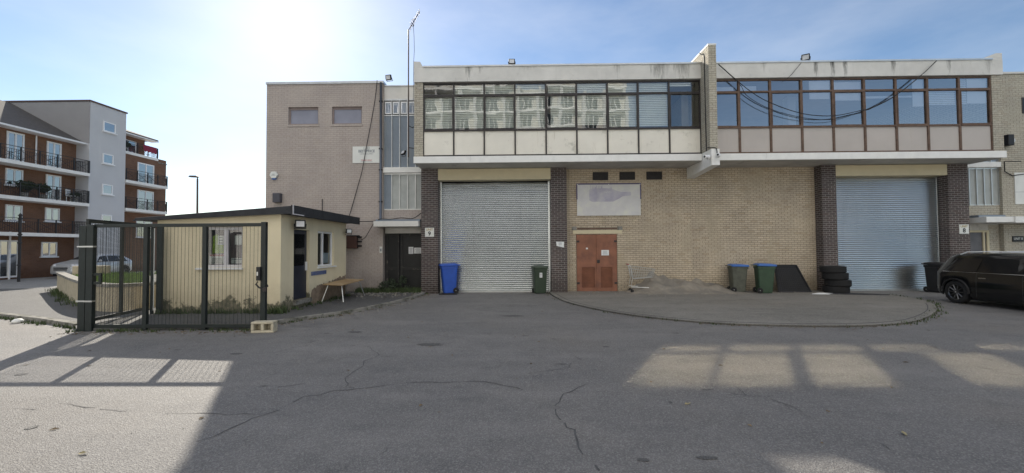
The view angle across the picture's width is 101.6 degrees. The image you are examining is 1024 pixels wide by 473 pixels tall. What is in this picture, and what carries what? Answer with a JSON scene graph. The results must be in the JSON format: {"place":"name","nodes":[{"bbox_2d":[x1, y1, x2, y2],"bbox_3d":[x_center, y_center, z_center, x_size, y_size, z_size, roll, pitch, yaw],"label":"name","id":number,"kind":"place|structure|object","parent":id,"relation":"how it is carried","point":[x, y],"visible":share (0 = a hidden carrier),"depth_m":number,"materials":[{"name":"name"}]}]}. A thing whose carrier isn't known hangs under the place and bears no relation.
{"place":"outdoors","nodes":[
{"label":"outdoors","id":0,"kind":"place"},
{"bbox_2d":[0,271,142,288],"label":"road","id":1,"kind":"structure","parent":0,"point":[44,282],"depth_m":21.30,"materials":[{"name":"asphalt"}]},
{"bbox_2d":[16,213,22,281],"bbox_3d":[-26.509,0.589,22.463,0.200,3.700,0.200,0,-2,1],"label":"lamp post","id":2,"kind":"object","parent":1,"relation":"on","point":[19,242],"visible":1,"depth_m":22.43,"materials":[{"name":"metal"}]},
{"bbox_2d":[50,253,131,275],"bbox_3d":[-26.875,1.821,26.797,2.013,1.476,3.904,0,-2,1],"label":"parked car","id":3,"kind":"object","parent":1,"relation":"on","point":[66,266],"visible":0.33,"depth_m":25.72,"materials":[{"name":"silver metal"}]},
{"bbox_2d":[188,175,198,212],"bbox_3d":[-19.342,-0.619,25.372,0.625,6.190,0.260,0,-2,1],"label":"street lamp","id":4,"kind":"object","parent":1,"relation":"on","point":[197,201],"visible":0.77,"depth_m":25.38,"materials":[{"name":"metal"}]},
{"bbox_2d":[0,287,418,330],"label":"pavement","id":5,"kind":"structure","parent":0,"point":[41,302],"depth_m":11.22,"materials":[{"name":"concrete"}]},
{"bbox_2d":[45,287,76,306],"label":"weeds","id":6,"kind":"object","parent":5,"relation":"on","point":[58,294],"visible":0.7,"depth_m":13.69,"materials":[{"name":"green plant"}]},
{"bbox_2d":[150,227,163,313],"bbox_3d":[-8.909,0.852,10.450,0.290,2.190,0.098,0,-2,1],"label":"fence post","id":7,"kind":"object","parent":5,"relation":"on","point":[159,239],"visible":0.63,"depth_m":10.44,"materials":[{"name":"metal"}]},
{"bbox_2d":[322,279,364,301],"bbox_3d":[-5.396,1.719,13.496,0.716,0.576,1.916,0,-2,1],"label":"folding table","id":8,"kind":"object","parent":5,"relation":"on","point":[341,283],"visible":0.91,"depth_m":13.18,"materials":[{"name":"wood"}]},
{"bbox_2d":[0,291,1023,472],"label":"ground","id":9,"kind":"structure","parent":0,"point":[940,409],"depth_m":4.70,"materials":[{"name":"asphalt"}]},
{"bbox_2d":[0,312,76,326],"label":"kerb","id":10,"kind":"structure","parent":9,"relation":"on","point":[48,320],"depth_m":9.72,"materials":[{"name":"concrete"}]},
{"bbox_2d":[76,226,86,330],"bbox_3d":[-8.853,0.860,8.616,0.185,2.170,0.102,0,-2,1],"label":"gate post","id":11,"kind":"object","parent":9,"relation":"on","point":[81,280],"visible":0.77,"depth_m":8.58,"materials":[{"name":"metal"}]},
{"bbox_2d":[86,219,150,320],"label":"gate","id":12,"kind":"structure","parent":11,"relation":"attached to","point":[121,237],"depth_m":9.85,"materials":[{"name":"metal"}]},
{"bbox_2d":[0,100,167,279],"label":"apartment building","id":13,"kind":"structure","parent":9,"relation":"on","point":[58,147],"depth_m":28.06,"materials":[{"name":"orange brick"}]},
{"bbox_2d":[0,240,17,277],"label":"french window","id":14,"kind":"structure","parent":13,"relation":"in","point":[4,244],"depth_m":24.44,"materials":[{"name":"white plastic"}]},
{"bbox_2d":[4,168,23,186],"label":"window","id":15,"kind":"structure","parent":13,"relation":"in","point":[12,175],"depth_m":24.72,"materials":[{"name":"glass"}]},
{"bbox_2d":[3,204,24,221],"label":"window","id":16,"kind":"structure","parent":13,"relation":"in","point":[10,210],"depth_m":24.70,"materials":[{"name":"glass"}]},
{"bbox_2d":[6,131,24,161],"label":"french window","id":17,"kind":"structure","parent":13,"relation":"in","point":[12,138],"depth_m":24.83,"materials":[{"name":"glass"}]},
{"bbox_2d":[14,180,36,196],"bbox_3d":[-29.026,-2.853,24.873,0.577,1.088,1.246,0,-2,1],"label":"potted plant","id":18,"kind":"object","parent":13,"relation":"on","point":[29,188],"visible":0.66,"depth_m":24.81,"materials":[{"name":"green plant"}]},
{"bbox_2d":[33,183,51,198],"bbox_3d":[-29.006,-2.817,25.751,0.582,1.064,0.843,-1,-2,33],"label":"potted plant","id":19,"kind":"object","parent":13,"relation":"on","point":[44,187],"visible":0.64,"depth_m":25.71,"materials":[{"name":"green plant"}]},
{"bbox_2d":[39,242,58,257],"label":"window","id":20,"kind":"structure","parent":13,"relation":"in","point":[49,249],"depth_m":26.58,"materials":[{"name":"glass"}]},
{"bbox_2d":[43,207,61,222],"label":"window","id":21,"kind":"structure","parent":13,"relation":"in","point":[53,214],"depth_m":26.78,"materials":[{"name":"glass"}]},
{"bbox_2d":[45,174,61,200],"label":"french window","id":22,"kind":"structure","parent":13,"relation":"in","point":[51,180],"depth_m":26.86,"materials":[{"name":"glass"}]},
{"bbox_2d":[46,141,61,167],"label":"french window","id":23,"kind":"structure","parent":13,"relation":"in","point":[51,147],"depth_m":26.89,"materials":[{"name":"glass"}]},
{"bbox_2d":[101,153,114,165],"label":"window","id":24,"kind":"structure","parent":13,"relation":"in","point":[107,159],"depth_m":29.54,"materials":[{"name":"white plastic"}]},
{"bbox_2d":[101,184,114,195],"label":"window","id":25,"kind":"structure","parent":13,"relation":"in","point":[107,189],"depth_m":29.50,"materials":[{"name":"glass"}]},
{"bbox_2d":[102,121,117,134],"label":"window","id":26,"kind":"structure","parent":13,"relation":"in","point":[108,127],"depth_m":29.68,"materials":[{"name":"white plastic"}]},
{"bbox_2d":[135,221,151,237],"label":"window","id":27,"kind":"structure","parent":13,"relation":"in","point":[142,222],"depth_m":33.04,"materials":[{"name":"white plastic"}]},
{"bbox_2d":[137,162,153,183],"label":"french window","id":28,"kind":"structure","parent":13,"relation":"in","point":[143,167],"depth_m":33.49,"materials":[{"name":"glass"}]},
{"bbox_2d":[137,189,153,210],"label":"french window","id":29,"kind":"structure","parent":13,"relation":"in","point":[142,194],"depth_m":33.46,"materials":[{"name":"glass"}]},
{"bbox_2d":[143,144,156,153],"bbox_3d":[-29.429,-7.061,33.933,0.079,0.570,1.200,0,-2,1],"label":"hanging cloth","id":30,"kind":"object","parent":13,"relation":"hanging from","point":[152,150],"visible":1,"depth_m":33.98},
{"bbox_2d":[83,225,96,330],"bbox_3d":[-8.678,0.851,8.593,0.175,2.185,0.102,0,-2,1],"label":"gate post","id":31,"kind":"object","parent":9,"relation":"on","point":[91,268],"visible":1,"depth_m":8.56,"materials":[{"name":"metal"}]},
{"bbox_2d":[93,222,267,329],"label":"gate","id":32,"kind":"structure","parent":31,"relation":"attached to","point":[261,274],"depth_m":8.59,"materials":[{"name":"metal"}]},
{"bbox_2d":[56,265,155,311],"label":"garden wall","id":33,"kind":"structure","parent":9,"relation":"on","point":[67,283],"depth_m":11.40,"materials":[{"name":"brick"},{"name":"concrete"}]},
{"bbox_2d":[0,287,427,332],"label":"weeds","id":34,"kind":"object","parent":9,"relation":"on","point":[277,310],"visible":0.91,"depth_m":10.41,"materials":[{"name":"green plant"}]},
{"bbox_2d":[133,205,359,312],"bbox_3d":[-7.483,0.660,12.678,4.065,2.780,4.445,0,-2,1],"label":"hut","id":35,"kind":"object","parent":9,"relation":"on","point":[295,258],"visible":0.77,"depth_m":10.65,"materials":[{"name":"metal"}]},
{"bbox_2d":[209,254,223,263],"bbox_3d":[-7.608,0.571,10.754,0.404,0.252,0.006,0,-2,1],"label":"warning poster","id":36,"kind":"object","parent":35,"relation":"attached to","point":[217,258],"visible":0.82,"depth_m":10.75,"materials":[{"name":"paper"}]},
{"bbox_2d":[212,234,223,252],"bbox_3d":[-7.654,0.191,10.896,0.288,0.500,0.060,0,-2,1],"label":"safety vest","id":37,"kind":"object","parent":35,"relation":"hanging from","point":[215,237],"visible":0.65,"depth_m":10.86,"materials":[{"name":"fabric"}]},
{"bbox_2d":[195,227,242,269],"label":"window","id":38,"kind":"structure","parent":35,"relation":"in","point":[226,231],"depth_m":10.69,"materials":[{"name":"plastic"}]},
{"bbox_2d":[293,230,306,299],"bbox_3d":[-5.933,0.776,11.619,0.100,1.910,0.820,0,-2,1],"label":"door","id":39,"kind":"structure","parent":35,"relation":"in","point":[300,236],"depth_m":11.66,"materials":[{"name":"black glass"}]},
{"bbox_2d":[294,220,306,228],"bbox_3d":[-5.650,-0.325,11.134,0.304,0.240,0.118,1,-2,-29],"label":"floodlight","id":40,"kind":"object","parent":35,"relation":"attached to","point":[300,224],"visible":1,"depth_m":11.10,"materials":[{"name":"black plastic"}]},
{"bbox_2d":[317,231,336,268],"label":"window","id":41,"kind":"structure","parent":35,"relation":"in","point":[321,232],"depth_m":13.09,"materials":[{"name":"white plastic"}]},
{"bbox_2d":[251,320,277,332],"bbox_3d":[-4.963,1.805,8.362,0.427,0.219,0.194,0,-2,-6],"label":"concrete block","id":42,"kind":"object","parent":9,"relation":"on","point":[264,326],"depth_m":8.29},
{"bbox_2d":[266,81,396,291],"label":"brick building","id":43,"kind":"structure","parent":9,"relation":"on","point":[317,132],"depth_m":15.82,"materials":[{"name":"brick"}]},
{"bbox_2d":[272,193,281,202],"bbox_3d":[-8.837,-1.453,15.715,0.280,0.350,0.180,0,-2,1],"label":"junction box","id":44,"kind":"object","parent":43,"relation":"attached to","point":[276,197],"visible":1,"depth_m":15.63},
{"bbox_2d":[287,108,318,126],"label":"window","id":45,"kind":"structure","parent":43,"relation":"in","point":[307,116],"depth_m":15.97,"materials":[{"name":"glass"}]},
{"bbox_2d":[331,107,362,125],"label":"window","id":46,"kind":"structure","parent":43,"relation":"in","point":[342,116],"depth_m":15.94,"materials":[{"name":"glass"}]},
{"bbox_2d":[346,235,361,247],"bbox_3d":[-5.977,0.200,15.608,0.660,0.485,0.200,0,-2,1],"label":"meter cupboard","id":47,"kind":"object","parent":43,"relation":"attached to","point":[352,241],"visible":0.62,"depth_m":15.53,"materials":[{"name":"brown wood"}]},
{"bbox_2d":[349,83,376,215],"bbox_3d":[-5.630,-3.268,15.731,1.041,5.301,0.345,0,-2,-19],"label":"cable","id":48,"kind":"object","parent":43,"relation":"attached to","point":[366,148],"visible":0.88,"depth_m":15.72,"materials":[{"name":"black plastic"}]},
{"bbox_2d":[353,146,378,162],"bbox_3d":[-5.511,-3.092,15.776,1.030,0.630,0.025,0,-2,1],"label":"wall sign","id":49,"kind":"object","parent":43,"relation":"attached to","point":[371,155],"visible":1,"depth_m":15.77,"materials":[{"name":"grey"}]},
{"bbox_2d":[379,82,382,218],"bbox_3d":[-4.947,-3.207,15.732,0.120,5.250,0.105,0,-2,1],"label":"downpipe","id":50,"kind":"object","parent":43,"relation":"attached to","point":[380,173],"visible":0.88,"depth_m":15.69,"materials":[{"name":"black plastic"}]},
{"bbox_2d":[243,292,425,328],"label":"kerb","id":51,"kind":"structure","parent":9,"relation":"on","point":[286,320],"depth_m":10.74,"materials":[{"name":"concrete"}]},
{"bbox_2d":[378,275,411,291],"bbox_3d":[-4.296,1.796,15.466,1.292,0.712,0.509,0,-2,-12],"label":"climbing weed","id":52,"kind":"object","parent":9,"relation":"on","point":[393,284],"visible":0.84,"depth_m":15.42,"materials":[{"name":"green plant"}]},
{"bbox_2d":[373,85,420,288],"bbox_3d":[-4.077,-1.643,22.655,1.678,7.900,14.950,0,-2,1],"label":"stair link","id":53,"kind":"object","parent":9,"relation":"on","point":[402,188],"visible":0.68,"depth_m":15.86,"materials":[{"name":"glass"}]},
{"bbox_2d":[386,233,399,288],"bbox_3d":[-4.528,0.979,15.866,0.500,2.185,0.070,0,-2,1],"label":"door","id":54,"kind":"structure","parent":53,"relation":"in","point":[393,239],"depth_m":15.86,"materials":[{"name":"black paint"}]},
{"bbox_2d":[401,233,420,288],"bbox_3d":[-3.798,0.974,15.853,0.840,2.185,0.070,0,-2,1],"label":"door","id":55,"kind":"structure","parent":53,"relation":"in","point":[410,263],"depth_m":15.85,"materials":[{"name":"black paint"}]},
{"bbox_2d":[439,293,457,294],"bbox_3d":[-2.294,2.064,15.070,0.640,0.035,0.400,0,-2,-3],"label":"rubber mat","id":56,"kind":"object","parent":9,"relation":"on","point":[448,293],"visible":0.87,"depth_m":14.94,"materials":[{"name":"black rubber"}]},
{"bbox_2d":[439,263,459,292],"bbox_3d":[-2.291,1.516,15.281,0.739,1.087,0.584,0,-2,-17],"label":"wheelie bin","id":57,"kind":"object","parent":56,"relation":"on","point":[449,275],"visible":1,"depth_m":15.05,"materials":[{"name":"blue plastic"}]},
{"bbox_2d":[14,346,889,470],"bbox_3d":[2.540,1.817,6.636,15.511,0.001,6.063,1,-2,-32],"label":"crack","id":58,"kind":"object","parent":9,"relation":"on","point":[577,441],"visible":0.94,"depth_m":4.37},
{"bbox_2d":[15,315,903,461],"bbox_3d":[1.153,1.839,7.163,17.153,0.001,9.385,0,-2,1],"label":"asphalt patch","id":59,"kind":"object","parent":9,"relation":"on","point":[638,459],"visible":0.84,"depth_m":5.57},
{"bbox_2d":[14,291,995,449],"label":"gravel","id":60,"kind":"structure","parent":9,"relation":"on","point":[445,326],"depth_m":13.64,"materials":[{"name":"gravel"}]},
{"bbox_2d":[27,290,991,442],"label":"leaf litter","id":61,"kind":"object","parent":9,"relation":"on","point":[429,346],"visible":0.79,"depth_m":8.42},
{"bbox_2d":[531,265,547,292],"bbox_3d":[1.005,1.563,15.260,0.544,1.012,0.688,0,-2,-7],"label":"wheelie bin","id":62,"kind":"object","parent":9,"relation":"on","point":[539,274],"visible":1,"depth_m":15.01,"materials":[{"name":"green plastic"}]},
{"bbox_2d":[413,43,719,293],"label":"warehouse unit","id":63,"kind":"structure","parent":9,"relation":"on","point":[507,158],"depth_m":15.25,"materials":[{"name":"brick"}]},
{"bbox_2d":[408,9,419,156],"bbox_3d":[-3.459,-5.496,14.880,0.346,5.260,0.765,1,-2,-29],"label":"tv aerial","id":64,"kind":"object","parent":63,"relation":"attached to","point":[411,23],"visible":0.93,"depth_m":15.06,"materials":[{"name":"paint"}]},
{"bbox_2d":[425,228,433,236],"bbox_3d":[-3.025,-0.154,15.303,0.330,0.330,0.018,0,-2,1],"label":"unit sign","id":65,"kind":"object","parent":63,"relation":"attached to","point":[429,232],"visible":1,"depth_m":15.29,"materials":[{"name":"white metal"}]},
{"bbox_2d":[423,83,453,154],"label":"window","id":66,"kind":"structure","parent":63,"relation":"in","point":[426,127],"depth_m":14.59,"materials":[{"name":"glass"}]},
{"bbox_2d":[454,83,483,154],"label":"window","id":67,"kind":"structure","parent":63,"relation":"in","point":[458,93],"depth_m":14.59,"materials":[{"name":"glass"}]},
{"bbox_2d":[484,82,514,154],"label":"window","id":68,"kind":"structure","parent":63,"relation":"in","point":[499,95],"depth_m":14.57,"materials":[{"name":"glass"}]},
{"bbox_2d":[515,82,545,154],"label":"window","id":69,"kind":"structure","parent":63,"relation":"in","point":[540,91],"depth_m":14.55,"materials":[{"name":"glass"}]},
{"bbox_2d":[546,82,576,153],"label":"window","id":70,"kind":"structure","parent":63,"relation":"in","point":[564,96],"depth_m":14.53,"materials":[{"name":"glass"}]},
{"bbox_2d":[576,81,607,153],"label":"window","id":71,"kind":"structure","parent":63,"relation":"in","point":[600,92],"depth_m":14.51,"materials":[{"name":"glass"}]},
{"bbox_2d":[576,183,640,215],"bbox_3d":[3.603,-1.384,15.542,2.400,1.210,0.042,0,-2,1],"label":"banner sign","id":72,"kind":"object","parent":63,"relation":"attached to","point":[608,199],"visible":1,"depth_m":15.53,"materials":[{"name":"white"}]},
{"bbox_2d":[607,81,638,153],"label":"window","id":73,"kind":"structure","parent":63,"relation":"in","point":[616,91],"depth_m":14.49,"materials":[{"name":"glass"}]},
{"bbox_2d":[638,80,669,152],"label":"window","id":74,"kind":"structure","parent":63,"relation":"in","point":[642,95],"depth_m":14.47,"materials":[{"name":"glass"}]},
{"bbox_2d":[669,80,701,152],"bbox_3d":[5.950,-4.121,14.396,1.070,2.530,0.141,0,-2,1],"label":"window","id":75,"kind":"structure","parent":63,"relation":"in","point":[670,84],"depth_m":14.35,"materials":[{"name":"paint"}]},
{"bbox_2d":[699,53,717,152],"bbox_3d":[6.483,-4.473,13.885,0.172,3.641,0.702,0,-2,-17],"label":"cable","id":76,"kind":"object","parent":63,"relation":"attached to","point":[705,106],"visible":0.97,"depth_m":13.94,"materials":[{"name":"black plastic"}]},
{"bbox_2d":[549,290,935,326],"bbox_3d":[6.894,1.935,11.969,11.163,0.055,6.965,0,-2,1],"label":"apron","id":77,"kind":"object","parent":9,"relation":"on","point":[789,307],"visible":0.76,"depth_m":11.28,"materials":[{"name":"concrete"}]},
{"bbox_2d":[626,264,654,291],"bbox_3d":[4.675,1.498,15.106,0.998,1.016,0.520,-1,-2,7],"label":"shopping trolley","id":78,"kind":"object","parent":77,"relation":"on","point":[644,275],"visible":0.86,"depth_m":14.92,"materials":[{"name":"metal"}]},
{"bbox_2d":[626,271,750,293],"bbox_3d":[6.221,1.623,14.868,4.200,0.747,1.150,0,-2,1],"label":"dust heap","id":79,"kind":"object","parent":77,"relation":"on","point":[661,284],"visible":0.92,"depth_m":14.88,"materials":[{"name":"sand"}]},
{"bbox_2d":[725,264,748,291],"bbox_3d":[8.080,1.482,14.976,0.681,1.001,0.539,-1,-2,9],"label":"wheelie bin","id":80,"kind":"object","parent":77,"relation":"on","point":[737,273],"visible":0.92,"depth_m":14.76,"materials":[{"name":"grey plastic"}]},
{"bbox_2d":[557,294,927,323],"bbox_3d":[5.860,1.888,11.034,10.517,0.010,4.663,-1,-2,18],"label":"joint","id":81,"kind":"object","parent":77,"relation":"on","point":[754,322],"visible":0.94,"depth_m":9.14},
{"bbox_2d":[546,292,946,327],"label":"weeds","id":82,"kind":"object","parent":77,"relation":"on","point":[936,304],"visible":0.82,"depth_m":9.69,"materials":[{"name":"green plant"}]},
{"bbox_2d":[751,263,776,292],"bbox_3d":[8.803,1.451,14.595,0.703,1.033,0.556,-1,-2,13],"label":"wheelie bin","id":83,"kind":"object","parent":77,"relation":"on","point":[764,276],"visible":1,"depth_m":14.38,"materials":[{"name":"green plastic"}]},
{"bbox_2d":[775,265,811,291],"bbox_3d":[9.970,1.497,14.848,1.176,0.987,0.320,0,-2,1],"label":"leaning panel","id":84,"kind":"object","parent":77,"relation":"on","point":[790,278],"visible":0.97,"depth_m":14.84,"materials":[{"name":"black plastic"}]},
{"bbox_2d":[822,285,849,292],"bbox_3d":[11.247,1.835,14.479,0.760,0.230,0.760,0,-2,1],"label":"tyre","id":85,"kind":"object","parent":77,"relation":"on","point":[828,289],"visible":0.86,"depth_m":14.19,"materials":[{"name":"rubber"}]},
{"bbox_2d":[824,279,851,286],"bbox_3d":[11.296,1.603,14.463,0.760,0.230,0.760,1,-1,-39],"label":"tyre","id":86,"kind":"object","parent":85,"relation":"on","point":[840,283],"visible":0.91,"depth_m":14.17,"materials":[{"name":"rubber"}]},
{"bbox_2d":[821,273,848,279],"bbox_3d":[11.214,1.372,14.492,0.760,0.230,0.760,0,-2,11],"label":"tyre","id":87,"kind":"object","parent":86,"relation":"on","point":[836,276],"visible":0.91,"depth_m":14.20,"materials":[{"name":"rubber"}]},
{"bbox_2d":[819,266,846,272],"bbox_3d":[11.162,1.141,14.519,0.760,0.230,0.760,0,-2,-29],"label":"tyre","id":88,"kind":"object","parent":87,"relation":"on","point":[832,269],"visible":1,"depth_m":14.23,"materials":[{"name":"rubber"}]},
{"bbox_2d":[831,293,888,294],"bbox_3d":[11.429,1.928,14.066,2.022,0.019,0.476,-1,-2,10],"label":"flat sheet","id":89,"kind":"object","parent":77,"relation":"on","point":[859,294],"visible":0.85,"depth_m":13.91,"materials":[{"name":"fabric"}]},
{"bbox_2d":[550,292,936,326],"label":"kerb","id":90,"kind":"structure","parent":9,"relation":"on","point":[930,312],"depth_m":8.89,"materials":[{"name":"concrete"}]},
{"bbox_2d":[691,53,1006,290],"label":"warehouse unit","id":91,"kind":"structure","parent":9,"relation":"on","point":[876,198],"depth_m":15.32,"materials":[{"name":"brick"}]},
{"bbox_2d":[717,79,739,151],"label":"window","id":92,"kind":"structure","parent":91,"relation":"in","point":[720,90],"depth_m":14.33,"materials":[{"name":"brown glass"}]},
{"bbox_2d":[739,79,771,151],"bbox_3d":[8.334,-4.137,14.348,1.060,2.530,0.124,0,-2,1],"label":"window","id":93,"kind":"structure","parent":91,"relation":"in","point":[752,88],"depth_m":14.32,"materials":[{"name":"brown glass"}]},
{"bbox_2d":[770,79,802,151],"bbox_3d":[9.394,-4.144,14.311,1.060,2.530,0.092,0,-2,1],"label":"window","id":94,"kind":"structure","parent":91,"relation":"in","point":[799,91],"depth_m":14.28,"materials":[{"name":"brown glass"}]},
{"bbox_2d":[721,67,914,119],"bbox_3d":[10.686,-4.919,14.136,7.271,1.958,0.018,0,-2,1],"label":"cable","id":95,"kind":"object","parent":91,"relation":"attached to","point":[809,118],"visible":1,"depth_m":14.12,"materials":[{"name":"black plastic"}]},
{"bbox_2d":[801,78,834,151],"bbox_3d":[10.454,-4.151,14.311,1.060,2.530,0.124,0,-2,1],"label":"window","id":96,"kind":"structure","parent":91,"relation":"in","point":[818,88],"depth_m":14.30,"materials":[{"name":"brown glass"}]},
{"bbox_2d":[718,60,936,115],"bbox_3d":[10.675,-4.984,14.108,7.315,1.854,0.026,0,-2,1],"label":"cable","id":97,"kind":"object","parent":91,"relation":"attached to","point":[822,115],"visible":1,"depth_m":14.08,"materials":[{"name":"black plastic"}]},
{"bbox_2d":[833,78,865,150],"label":"window","id":98,"kind":"structure","parent":91,"relation":"in","point":[842,91],"depth_m":14.29,"materials":[{"name":"brown glass"}]},
{"bbox_2d":[864,77,897,150],"bbox_3d":[12.574,-4.165,14.274,1.060,2.530,0.124,0,-2,1],"label":"window","id":99,"kind":"structure","parent":91,"relation":"in","point":[893,79],"depth_m":14.25,"materials":[{"name":"brown glass"}]},
{"bbox_2d":[896,77,929,150],"bbox_3d":[13.634,-4.172,14.254,1.060,2.530,0.126,0,-2,1],"label":"window","id":100,"kind":"structure","parent":91,"relation":"in","point":[917,89],"depth_m":14.24,"materials":[{"name":"brown glass"}]},
{"bbox_2d":[927,77,960,149],"bbox_3d":[14.694,-4.179,14.244,1.060,2.530,0.139,0,-2,1],"label":"window","id":101,"kind":"structure","parent":91,"relation":"in","point":[949,95],"depth_m":14.23,"materials":[{"name":"brown glass"}]},
{"bbox_2d":[959,224,968,233],"bbox_3d":[16.212,-0.266,14.967,0.330,0.330,0.018,0,-2,1],"label":"unit sign","id":102,"kind":"object","parent":91,"relation":"attached to","point":[963,228],"visible":1,"depth_m":14.96,"materials":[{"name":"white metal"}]},
{"bbox_2d":[959,76,992,149],"bbox_3d":[15.753,-4.186,14.225,1.060,2.530,0.141,0,-2,1],"label":"window","id":103,"kind":"structure","parent":91,"relation":"in","point":[976,89],"depth_m":14.23,"materials":[{"name":"brown glass"}]},
{"bbox_2d":[921,262,944,292],"bbox_3d":[15.017,1.436,14.717,0.573,1.065,0.724,0,-2,-9],"label":"wheelie bin","id":104,"kind":"object","parent":9,"relation":"on","point":[931,269],"visible":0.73,"depth_m":14.70,"materials":[{"name":"black plastic"}]},
{"bbox_2d":[937,251,1023,305],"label":"parked car","id":105,"kind":"object","parent":9,"relation":"on","point":[966,277],"visible":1,"depth_m":11.24,"materials":[{"name":"black metal"}]},
{"bbox_2d":[968,159,1013,252],"bbox_3d":[17.461,-1.785,22.279,1.358,7.900,14.950,0,-2,1],"label":"stair link","id":106,"kind":"object","parent":9,"relation":"on","point":[985,217],"visible":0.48,"depth_m":15.44,"materials":[{"name":"concrete"}]},
{"bbox_2d":[970,230,989,252],"bbox_3d":[17.158,0.851,15.427,0.920,2.150,0.090,0,-2,1],"label":"door","id":107,"kind":"structure","parent":106,"relation":"in","point":[979,239],"depth_m":15.43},
{"bbox_2d":[997,72,1023,250],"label":"brick building","id":108,"kind":"structure","parent":9,"relation":"on","point":[1013,99],"depth_m":15.37,"materials":[{"name":"brick"}]},
{"bbox_2d":[1004,134,1014,145],"bbox_3d":[18.226,-3.517,15.265,0.400,0.400,0.240,0,-2,1],"label":"wall lamp","id":109,"kind":"object","parent":108,"relation":"attached to","point":[1009,139],"visible":0.91,"depth_m":15.15,"materials":[{"name":"black plastic"}]},
{"bbox_2d":[1014,173,1023,203],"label":"blank sign","id":110,"kind":"object","parent":108,"relation":"attached to","point":[1019,188],"visible":1,"depth_m":15.30,"materials":[{"name":"grey"}]},
{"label":"soil bed","id":111,"kind":"structure","parent":9,"relation":"on","visible":0},
{"bbox_2d":[73,271,154,282],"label":"grass","id":112,"kind":"structure","parent":111,"relation":"on","point":[117,280],"depth_m":14.81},
{"bbox_2d":[0,0,1023,215],"label":"sky","id":113,"kind":"structure","parent":0,"point":[190,77],"materials":[{"name":"blue"}]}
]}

